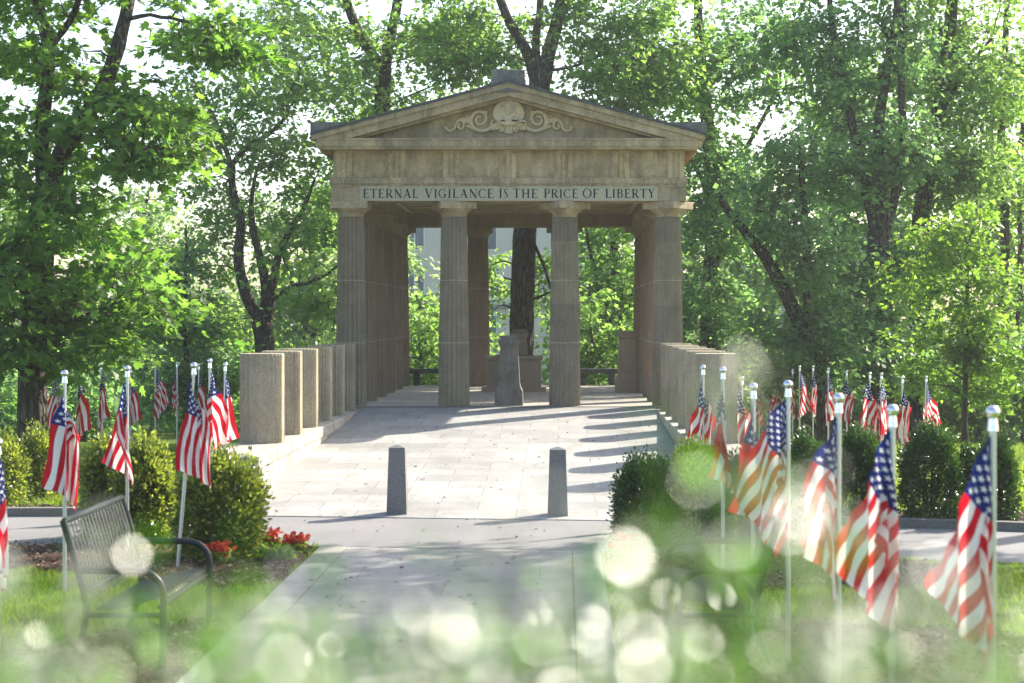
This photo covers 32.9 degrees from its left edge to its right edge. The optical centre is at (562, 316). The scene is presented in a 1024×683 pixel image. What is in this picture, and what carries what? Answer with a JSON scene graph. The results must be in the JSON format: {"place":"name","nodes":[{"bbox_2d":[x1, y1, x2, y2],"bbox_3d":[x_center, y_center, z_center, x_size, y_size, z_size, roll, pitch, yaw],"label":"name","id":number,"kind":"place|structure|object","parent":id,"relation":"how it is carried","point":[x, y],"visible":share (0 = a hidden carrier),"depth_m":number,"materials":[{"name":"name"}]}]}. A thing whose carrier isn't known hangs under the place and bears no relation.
{"place":"outdoors","nodes":[
{"label":"outdoors","id":0,"kind":"place"},
{"bbox_2d":[191,546,619,682],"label":"path","id":1,"kind":"structure","parent":0,"point":[374,573],"depth_m":19.62,"materials":[{"name":"concrete"}]},
{"bbox_2d":[0,330,1023,682],"bbox_3d":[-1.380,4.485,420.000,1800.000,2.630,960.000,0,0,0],"label":"ground","id":2,"kind":"structure","parent":0,"point":[170,438],"depth_m":19.48,"materials":[{"name":"plant"}]},
{"bbox_2d":[0,439,8,644],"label":"flag on pole","id":3,"kind":"object","parent":2,"relation":"on","point":[4,560],"visible":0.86,"depth_m":16.34,"materials":[{"name":"fabric"}]},
{"bbox_2d":[0,425,33,505],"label":"boxwood shrub","id":4,"kind":"object","parent":2,"relation":"on","point":[11,447],"visible":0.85,"depth_m":29.96,"materials":[{"name":"green plant"}]},
{"bbox_2d":[0,361,73,434],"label":"understorey shrub","id":5,"kind":"object","parent":2,"relation":"on","point":[4,397],"visible":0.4,"depth_m":65.56,"materials":[{"name":"green plant"}]},
{"bbox_2d":[0,158,73,347],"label":"background tree","id":6,"kind":"object","parent":2,"relation":"on","point":[6,216],"visible":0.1,"depth_m":75.04,"materials":[{"name":"green plant"}]},
{"bbox_2d":[13,419,62,502],"bbox_3d":[-9.356,2.593,30.988,0.972,1.589,1.061,0,0,0],"label":"boxwood shrub","id":7,"kind":"object","parent":2,"relation":"on","point":[33,442],"visible":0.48,"depth_m":30.78,"materials":[{"name":"green plant"}]},
{"bbox_2d":[42,370,79,589],"bbox_3d":[-5.758,1.919,19.910,0.459,2.602,0.151,0,0,-33],"label":"flag on pole","id":8,"kind":"object","parent":2,"relation":"on","point":[61,473],"visible":1,"depth_m":19.88,"materials":[{"name":"fabric"}]},
{"bbox_2d":[11,347,145,441],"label":"understorey shrub","id":9,"kind":"object","parent":2,"relation":"on","point":[90,395],"visible":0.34,"depth_m":61.66,"materials":[{"name":"green plant"}]},
{"bbox_2d":[76,386,91,488],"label":"flag on pole","id":10,"kind":"object","parent":2,"relation":"on","point":[83,422],"visible":0.77,"depth_m":36.56,"materials":[{"name":"fabric"}]},
{"bbox_2d":[73,421,116,539],"bbox_3d":[-6.511,2.355,24.908,1.001,1.744,1.179,0,0,0],"label":"boxwood shrub","id":11,"kind":"object","parent":2,"relation":"on","point":[95,473],"visible":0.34,"depth_m":24.58,"materials":[{"name":"green plant"}]},
{"bbox_2d":[97,363,109,440],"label":"flag on pole","id":12,"kind":"object","parent":2,"relation":"on","point":[103,412],"visible":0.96,"depth_m":42.34,"materials":[{"name":"fabric"}]},
{"bbox_2d":[0,618,239,682],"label":"grass","id":13,"kind":"structure","parent":2,"relation":"on","point":[181,657],"depth_m":16.01,"materials":[{"name":"plant"}]},
{"bbox_2d":[74,338,182,435],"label":"understorey shrub","id":14,"kind":"object","parent":2,"relation":"on","point":[120,383],"visible":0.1,"depth_m":67.39,"materials":[{"name":"green plant"}]},
{"bbox_2d":[129,367,142,446],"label":"flag on pole","id":15,"kind":"object","parent":2,"relation":"on","point":[135,415],"visible":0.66,"depth_m":43.72,"materials":[{"name":"fabric"}]},
{"bbox_2d":[60,495,212,668],"bbox_3d":[-4.011,2.491,16.500,0.956,1.378,2.104,0,0,0],"label":"metal bench","id":16,"kind":"object","parent":2,"relation":"on","point":[139,592],"visible":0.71,"depth_m":16.43,"materials":[{"name":"grey"}]},
{"bbox_2d":[102,424,178,545],"bbox_3d":[-5.868,2.364,24.175,1.136,1.731,1.224,0,0,30],"label":"boxwood shrub","id":17,"kind":"object","parent":2,"relation":"on","point":[152,471],"visible":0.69,"depth_m":23.94,"materials":[{"name":"green plant"}]},
{"bbox_2d":[0,0,303,489],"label":"maple tree","id":18,"kind":"object","parent":2,"relation":"on","point":[54,197],"visible":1,"depth_m":35.25,"materials":[{"name":"green plant"}]},
{"bbox_2d":[154,366,168,429],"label":"flag on pole","id":19,"kind":"object","parent":2,"relation":"on","point":[161,401],"visible":0.94,"depth_m":51.12,"materials":[{"name":"fabric"}]},
{"bbox_2d":[90,181,233,385],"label":"background tree","id":20,"kind":"object","parent":2,"relation":"on","point":[161,218],"visible":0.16,"depth_m":87.74,"materials":[{"name":"green plant"}]},
{"bbox_2d":[9,545,314,586],"bbox_3d":[-5.943,3.142,22.920,6.632,0.044,3.303,0,0,25],"label":"flower bed","id":21,"kind":"object","parent":2,"relation":"on","point":[143,553],"visible":0.28,"depth_m":22.03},
{"bbox_2d":[102,365,132,550],"bbox_3d":[-5.946,1.939,23.168,0.438,2.562,0.158,0,0,8],"label":"flag on pole","id":22,"kind":"object","parent":21,"relation":"on","point":[117,456],"visible":1,"depth_m":23.16,"materials":[{"name":"fabric"}]},
{"bbox_2d":[175,362,212,566],"bbox_3d":[-4.606,1.899,21.669,0.461,2.646,0.193,0,0,-12],"label":"flag on pole","id":23,"kind":"object","parent":21,"relation":"on","point":[192,455],"visible":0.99,"depth_m":21.67,"materials":[{"name":"fabric"}]},
{"bbox_2d":[203,539,236,562],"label":"red flower plant","id":24,"kind":"object","parent":21,"relation":"on","point":[220,551],"visible":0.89,"depth_m":21.83,"materials":[{"name":"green plant"}]},
{"bbox_2d":[161,440,281,561],"bbox_3d":[-4.475,2.410,22.705,1.470,1.635,1.502,0,0,-35],"label":"boxwood shrub","id":25,"kind":"object","parent":21,"relation":"on","point":[239,487],"visible":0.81,"depth_m":22.38,"materials":[{"name":"green plant"}]},
{"bbox_2d":[92,224,247,435],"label":"young maple tree","id":26,"kind":"object","parent":2,"relation":"on","point":[202,353],"visible":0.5,"depth_m":54.55,"materials":[{"name":"green plant"}]},
{"bbox_2d":[0,521,353,682],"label":"flowering shrub","id":27,"kind":"object","parent":2,"relation":"on","point":[124,614],"visible":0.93,"depth_m":1.03,"materials":[{"name":"green plant"}]},
{"bbox_2d":[141,338,254,438],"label":"understorey shrub","id":28,"kind":"object","parent":2,"relation":"on","point":[234,404],"visible":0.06,"depth_m":65.57,"materials":[{"name":"green plant"}]},
{"bbox_2d":[207,358,228,455],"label":"flag on pole","id":29,"kind":"object","parent":2,"relation":"on","point":[217,413],"visible":0.84,"depth_m":27.81,"materials":[{"name":"fabric"}]},
{"bbox_2d":[161,271,293,364],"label":"background tree","id":30,"kind":"object","parent":2,"relation":"on","point":[229,294],"visible":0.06,"depth_m":91.06,"materials":[{"name":"green plant"}]},
{"bbox_2d":[221,362,239,448],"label":"flag on pole","id":31,"kind":"object","parent":2,"relation":"on","point":[233,433],"visible":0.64,"depth_m":30.75,"materials":[{"name":"fabric"}]},
{"bbox_2d":[138,0,377,394],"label":"oak tree","id":32,"kind":"object","parent":2,"relation":"on","point":[262,330],"visible":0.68,"depth_m":56.79,"materials":[{"name":"green plant"}]},
{"bbox_2d":[211,163,337,349],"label":"background tree","id":33,"kind":"object","parent":2,"relation":"on","point":[309,333],"visible":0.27,"depth_m":79.28,"materials":[{"name":"green plant"}]},
{"bbox_2d":[217,409,359,503],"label":"ramp wall","id":34,"kind":"structure","parent":2,"relation":"on","point":[287,455],"depth_m":32.33,"materials":[{"name":"stone"}]},
{"bbox_2d":[240,353,284,443],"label":"stub column","id":35,"kind":"structure","parent":34,"relation":"on","point":[262,398],"depth_m":32.01,"materials":[{"name":"stone"}]},
{"bbox_2d":[261,351,302,434],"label":"stub column","id":36,"kind":"structure","parent":34,"relation":"on","point":[293,392],"depth_m":34.30,"materials":[{"name":"stone"}]},
{"bbox_2d":[279,349,317,427],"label":"stub column","id":37,"kind":"structure","parent":34,"relation":"on","point":[310,388],"depth_m":36.55,"materials":[{"name":"stone"}]},
{"bbox_2d":[295,347,331,420],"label":"stub column","id":38,"kind":"structure","parent":34,"relation":"on","point":[324,383],"depth_m":38.78,"materials":[{"name":"stone"}]},
{"bbox_2d":[310,345,344,415],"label":"stub column","id":39,"kind":"structure","parent":34,"relation":"on","point":[338,379],"depth_m":41.03,"materials":[{"name":"stone"}]},
{"bbox_2d":[323,344,354,410],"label":"stub column","id":40,"kind":"structure","parent":34,"relation":"on","point":[349,377],"depth_m":43.13,"materials":[{"name":"stone"}]},
{"bbox_2d":[283,162,439,343],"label":"background tree","id":41,"kind":"object","parent":2,"relation":"on","point":[412,262],"visible":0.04,"depth_m":89.74,"materials":[{"name":"green plant"}]},
{"bbox_2d":[244,0,505,260],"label":"oak tree","id":42,"kind":"object","parent":2,"relation":"on","point":[382,82],"visible":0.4,"depth_m":63.66,"materials":[{"name":"green plant"}]},
{"bbox_2d":[409,305,498,384],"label":"understorey shrub","id":43,"kind":"object","parent":2,"relation":"on","point":[423,326],"visible":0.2,"depth_m":66.51,"materials":[{"name":"green plant"}]},
{"bbox_2d":[229,407,696,520],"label":"ramp","id":44,"kind":"structure","parent":2,"relation":"on","point":[339,477],"depth_m":33.98,"materials":[{"name":"stone"}]},
{"bbox_2d":[386,445,408,514],"bbox_3d":[-2.635,2.615,27.650,0.330,1.135,0.330,0,0,0],"label":"bollard","id":45,"kind":"object","parent":44,"relation":"on","point":[397,493],"visible":0.94,"depth_m":27.51,"materials":[{"name":"grey stone"}]},
{"bbox_2d":[547,447,567,515],"bbox_3d":[-0.081,2.627,27.400,0.330,1.135,0.330,0,0,0],"label":"bollard","id":46,"kind":"object","parent":44,"relation":"on","point":[558,506],"visible":0.89,"depth_m":27.26,"materials":[{"name":"grey stone"}]},
{"bbox_2d":[217,502,711,682],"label":"flowering shrub","id":47,"kind":"object","parent":2,"relation":"on","point":[313,632],"visible":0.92,"depth_m":0.98,"materials":[{"name":"green plant"}]},
{"bbox_2d":[408,284,535,384],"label":"background tree","id":48,"kind":"object","parent":2,"relation":"on","point":[421,303],"visible":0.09,"depth_m":83.69,"materials":[{"name":"green plant"}]},
{"bbox_2d":[310,70,705,408],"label":"memorial temple","id":49,"kind":"structure","parent":2,"relation":"on","point":[506,149],"depth_m":44.29,"materials":[{"name":"stone"}]},
{"bbox_2d":[495,335,522,405],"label":"pedestal","id":50,"kind":"object","parent":49,"relation":"on","point":[509,391],"visible":1,"depth_m":44.68,"materials":[{"name":"stone"}]},
{"bbox_2d":[481,355,545,391],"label":"altar","id":51,"kind":"object","parent":49,"relation":"on","point":[530,372],"visible":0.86,"depth_m":52.80,"materials":[{"name":"stone"}]},
{"bbox_2d":[615,331,638,392],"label":"pedestal","id":52,"kind":"object","parent":49,"relation":"on","point":[627,379],"visible":0.98,"depth_m":52.31,"materials":[{"name":"stone"}]},
{"bbox_2d":[408,228,610,384],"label":"office block","id":53,"kind":"structure","parent":2,"relation":"on","point":[428,240],"depth_m":118.00,"materials":[{"name":"concrete"}]},
{"bbox_2d":[0,502,1023,682],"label":"bark mulch","id":54,"kind":"object","parent":2,"relation":"on","point":[180,640],"visible":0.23,"depth_m":20.30,"materials":[{"name":"wood"}]},
{"bbox_2d":[46,354,1023,682],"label":"flowering shrub","id":55,"kind":"object","parent":2,"relation":"on","point":[834,666],"visible":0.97,"depth_m":0.91,"materials":[{"name":"green plant"}]},
{"bbox_2d":[361,0,731,354],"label":"oak tree","id":56,"kind":"object","parent":2,"relation":"on","point":[541,69],"visible":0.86,"depth_m":61.30,"materials":[{"name":"green plant"}]},
{"bbox_2d":[534,281,632,384],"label":"understorey shrub","id":57,"kind":"object","parent":2,"relation":"on","point":[594,353],"visible":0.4,"depth_m":65.71,"materials":[{"name":"green plant"}]},
{"bbox_2d":[534,215,702,376],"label":"background tree","id":58,"kind":"object","parent":2,"relation":"on","point":[598,267],"visible":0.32,"depth_m":77.29,"materials":[{"name":"green plant"}]},
{"bbox_2d":[603,443,682,547],"bbox_3d":[1.173,2.493,24.196,1.211,1.462,1.154,0,0,0],"label":"boxwood shrub","id":59,"kind":"object","parent":2,"relation":"on","point":[629,481],"visible":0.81,"depth_m":23.95,"materials":[{"name":"green plant"}]},
{"bbox_2d":[583,166,760,344],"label":"background tree","id":60,"kind":"object","parent":2,"relation":"on","point":[690,268],"visible":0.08,"depth_m":85.28,"materials":[{"name":"green plant"}]},
{"bbox_2d":[659,433,737,545],"bbox_3d":[1.869,2.428,24.399,1.216,1.603,1.289,0,0,33],"label":"boxwood shrub","id":61,"kind":"object","parent":2,"relation":"on","point":[683,470],"visible":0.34,"depth_m":24.09,"materials":[{"name":"green plant"}]},
{"bbox_2d":[656,409,740,461],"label":"ramp wall","id":62,"kind":"structure","parent":2,"relation":"on","point":[674,431],"depth_m":36.66,"materials":[{"name":"stone"}]},
{"bbox_2d":[666,345,698,414],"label":"stub column","id":63,"kind":"structure","parent":62,"relation":"on","point":[668,379],"depth_m":41.09,"materials":[{"name":"stone"}]},
{"bbox_2d":[671,347,706,420],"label":"stub column","id":64,"kind":"structure","parent":62,"relation":"on","point":[674,383],"depth_m":38.84,"materials":[{"name":"stone"}]},
{"bbox_2d":[678,348,715,427],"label":"stub column","id":65,"kind":"structure","parent":62,"relation":"on","point":[681,387],"depth_m":36.61,"materials":[{"name":"stone"}]},
{"bbox_2d":[685,351,725,433],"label":"stub column","id":66,"kind":"structure","parent":62,"relation":"on","point":[689,383],"depth_m":34.36,"materials":[{"name":"stone"}]},
{"bbox_2d":[694,353,736,443],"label":"stub column","id":67,"kind":"structure","parent":62,"relation":"on","point":[713,363],"depth_m":32.02,"materials":[{"name":"stone"}]},
{"bbox_2d":[687,365,715,506],"bbox_3d":[2.074,1.983,26.522,0.565,2.475,0.167,0,0,-34],"label":"flag on pole","id":68,"kind":"object","parent":2,"relation":"on","point":[702,422],"visible":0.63,"depth_m":26.55,"materials":[{"name":"fabric"}]},
{"bbox_2d":[577,0,834,406],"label":"beech tree","id":69,"kind":"object","parent":2,"relation":"on","point":[705,304],"visible":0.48,"depth_m":64.72,"materials":[{"name":"green plant"}]},
{"bbox_2d":[708,367,733,520],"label":"flag on pole","id":70,"kind":"object","parent":2,"relation":"on","point":[720,429],"visible":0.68,"depth_m":21.12,"materials":[{"name":"fabric"}]},
{"bbox_2d":[662,514,781,664],"bbox_3d":[1.481,2.491,16.500,0.956,1.378,2.104,0,0,0],"label":"metal bench","id":71,"kind":"object","parent":2,"relation":"on","point":[686,577],"visible":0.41,"depth_m":15.78,"materials":[{"name":"grey"}]},
{"bbox_2d":[688,441,803,557],"bbox_3d":[2.532,2.401,23.005,1.651,1.649,1.547,0,0,-27],"label":"holly shrub","id":72,"kind":"object","parent":2,"relation":"on","point":[796,501],"visible":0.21,"depth_m":22.83,"materials":[{"name":"green plant"}]},
{"bbox_2d":[683,152,818,346],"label":"background tree","id":73,"kind":"object","parent":2,"relation":"on","point":[759,286],"visible":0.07,"depth_m":86.56,"materials":[{"name":"green plant"}]},
{"bbox_2d":[737,380,792,655],"bbox_3d":[1.806,1.901,15.665,0.610,2.638,0.107,0,0,-23],"label":"flag on pole","id":74,"kind":"object","parent":2,"relation":"on","point":[762,509],"visible":0.66,"depth_m":15.73,"materials":[{"name":"fabric"}]},
{"bbox_2d":[609,554,932,594],"bbox_3d":[2.680,3.142,21.350,4.280,0.044,3.500,0,0,0],"label":"flower bed","id":75,"kind":"object","parent":2,"relation":"on","point":[802,578],"visible":0.24,"depth_m":21.00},
{"bbox_2d":[709,115,903,445],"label":"beech tree","id":76,"kind":"object","parent":2,"relation":"on","point":[803,345],"visible":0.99,"depth_m":57.24,"materials":[{"name":"green plant"}]},
{"bbox_2d":[798,393,843,676],"bbox_3d":[1.954,1.903,13.147,0.423,2.634,0.138,0,0,-25],"label":"flag on pole","id":77,"kind":"object","parent":2,"relation":"on","point":[830,451],"visible":0.72,"depth_m":13.17,"materials":[{"name":"fabric"}]},
{"bbox_2d":[619,618,1022,682],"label":"flower bed","id":78,"kind":"object","parent":2,"relation":"on","point":[936,652],"depth_m":16.24,"materials":[{"name":"plant"}]},
{"bbox_2d":[728,383,759,547],"bbox_3d":[1.764,1.925,16.431,0.414,2.589,0.153,0,0,0],"label":"flag on pole","id":79,"kind":"object","parent":78,"relation":"on","point":[752,438],"visible":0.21,"depth_m":16.41,"materials":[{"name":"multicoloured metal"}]},
{"bbox_2d":[748,358,900,437],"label":"understorey shrub","id":80,"kind":"object","parent":2,"relation":"on","point":[856,410],"visible":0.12,"depth_m":65.45,"materials":[{"name":"green plant"}]},
{"bbox_2d":[723,28,926,371],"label":"background tree","id":81,"kind":"object","parent":2,"relation":"on","point":[833,224],"visible":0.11,"depth_m":79.25,"materials":[{"name":"green plant"}]},
{"bbox_2d":[825,367,835,440],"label":"flag on pole","id":82,"kind":"object","parent":2,"relation":"on","point":[830,408],"visible":0.96,"depth_m":47.56,"materials":[{"name":"fabric"}]},
{"bbox_2d":[706,0,973,442],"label":"linden tree","id":83,"kind":"object","parent":2,"relation":"on","point":[846,91],"visible":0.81,"depth_m":59.62,"materials":[{"name":"green plant"}]},
{"bbox_2d":[841,370,853,436],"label":"flag on pole","id":84,"kind":"object","parent":2,"relation":"on","point":[847,404],"visible":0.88,"depth_m":47.54,"materials":[{"name":"fabric"}]},
{"bbox_2d":[834,404,898,682],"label":"flag on pole","id":85,"kind":"object","parent":2,"relation":"on","point":[866,579],"visible":0.94,"depth_m":11.63,"materials":[{"name":"fabric"}]},
{"bbox_2d":[859,372,877,434],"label":"flag on pole","id":86,"kind":"object","parent":2,"relation":"on","point":[869,410],"visible":0.88,"depth_m":41.05,"materials":[{"name":"fabric"}]},
{"bbox_2d":[877,373,888,442],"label":"flag on pole","id":87,"kind":"object","parent":2,"relation":"on","point":[882,414],"visible":0.98,"depth_m":41.06,"materials":[{"name":"fabric"}]},
{"bbox_2d":[897,376,911,478],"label":"flag on pole","id":88,"kind":"object","parent":2,"relation":"on","point":[903,420],"visible":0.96,"depth_m":38.17,"materials":[{"name":"fabric"}]},
{"bbox_2d":[852,10,1008,358],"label":"background tree","id":89,"kind":"object","parent":2,"relation":"on","point":[924,103],"visible":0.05,"depth_m":85.31,"materials":[{"name":"green plant"}]},
{"bbox_2d":[923,376,940,428],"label":"flag on pole","id":90,"kind":"object","parent":2,"relation":"on","point":[930,405],"visible":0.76,"depth_m":44.35,"materials":[{"name":"fabric"}]},
{"bbox_2d":[851,0,1023,439],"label":"linden tree","id":91,"kind":"object","parent":2,"relation":"on","point":[973,173],"visible":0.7,"depth_m":62.64,"materials":[{"name":"green plant"}]},
{"bbox_2d":[865,198,1023,446],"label":"young maple tree","id":92,"kind":"object","parent":2,"relation":"on","point":[972,345],"visible":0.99,"depth_m":48.56,"materials":[{"name":"green plant"}]},
{"bbox_2d":[899,512,1023,520],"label":"flower bed","id":93,"kind":"object","parent":2,"relation":"on","point":[1019,519],"depth_m":27.05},
{"bbox_2d":[790,423,824,502],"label":"holly shrub","id":94,"kind":"object","parent":93,"relation":"on","point":[797,450],"visible":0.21,"depth_m":27.39,"materials":[{"name":"green plant"}]},
{"bbox_2d":[841,413,880,515],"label":"holly shrub","id":95,"kind":"object","parent":93,"relation":"on","point":[858,451],"visible":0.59,"depth_m":26.94,"materials":[{"name":"green plant"}]},
{"bbox_2d":[895,408,968,518],"bbox_3d":[5.707,2.319,26.886,1.213,1.808,1.287,0,0,0],"label":"holly shrub","id":96,"kind":"object","parent":93,"relation":"on","point":[930,446],"visible":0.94,"depth_m":26.65,"materials":[{"name":"green plant"}]},
{"bbox_2d":[970,430,1023,520],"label":"holly shrub","id":97,"kind":"object","parent":93,"relation":"on","point":[1007,476],"visible":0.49,"depth_m":26.46,"materials":[{"name":"green plant"}]},
{"bbox_2d":[923,406,999,674],"bbox_3d":[2.362,1.877,10.231,0.557,2.685,0.109,0,0,-29],"label":"flag on pole","id":98,"kind":"object","parent":2,"relation":"on","point":[972,543],"visible":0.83,"depth_m":10.27,"materials":[{"name":"fabric"}]},
{"bbox_2d":[957,439,980,500],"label":"holly shrub","id":99,"kind":"object","parent":2,"relation":"on","point":[967,454],"visible":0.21,"depth_m":28.91,"materials":[{"name":"green plant"}]},
{"bbox_2d":[917,320,1022,441],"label":"understorey shrub","id":100,"kind":"object","parent":2,"relation":"on","point":[949,414],"visible":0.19,"depth_m":61.51,"materials":[{"name":"green plant"}]},
{"bbox_2d":[930,49,1023,424],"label":"background tree","id":101,"kind":"object","parent":2,"relation":"on","point":[995,234],"visible":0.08,"depth_m":79.58,"materials":[{"name":"green plant"}]},
{"bbox_2d":[939,0,1023,436],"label":"linden tree","id":102,"kind":"object","parent":2,"relation":"on","point":[1006,243],"visible":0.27,"depth_m":65.86,"materials":[{"name":"green plant"}]},
{"bbox_2d":[955,319,1023,443],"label":"understorey shrub","id":103,"kind":"object","parent":2,"relation":"on","point":[1015,419],"visible":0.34,"depth_m":59.64,"materials":[{"name":"green plant"}]},
{"bbox_2d":[0,0,1023,326],"label":"sky","id":104,"kind":"structure","parent":0,"point":[94,39],"materials":[{"name":"white"}]},
{"bbox_2d":[7,516,1023,562],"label":"road","id":105,"kind":"structure","parent":0,"point":[449,533],"depth_m":25.16,"materials":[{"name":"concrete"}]},
{"bbox_2d":[6,507,221,515],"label":"kerb","id":106,"kind":"structure","parent":105,"relation":"on","point":[34,511],"depth_m":27.45,"materials":[{"name":"concrete"}]},
{"bbox_2d":[734,515,1023,530],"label":"kerb","id":107,"kind":"structure","parent":105,"relation":"on","point":[930,523],"depth_m":25.85,"materials":[{"name":"concrete"}]},
{"bbox_2d":[605,531,635,553],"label":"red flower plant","id":108,"kind":"object","parent":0,"point":[622,542],"visible":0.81,"depth_m":22.54,"materials":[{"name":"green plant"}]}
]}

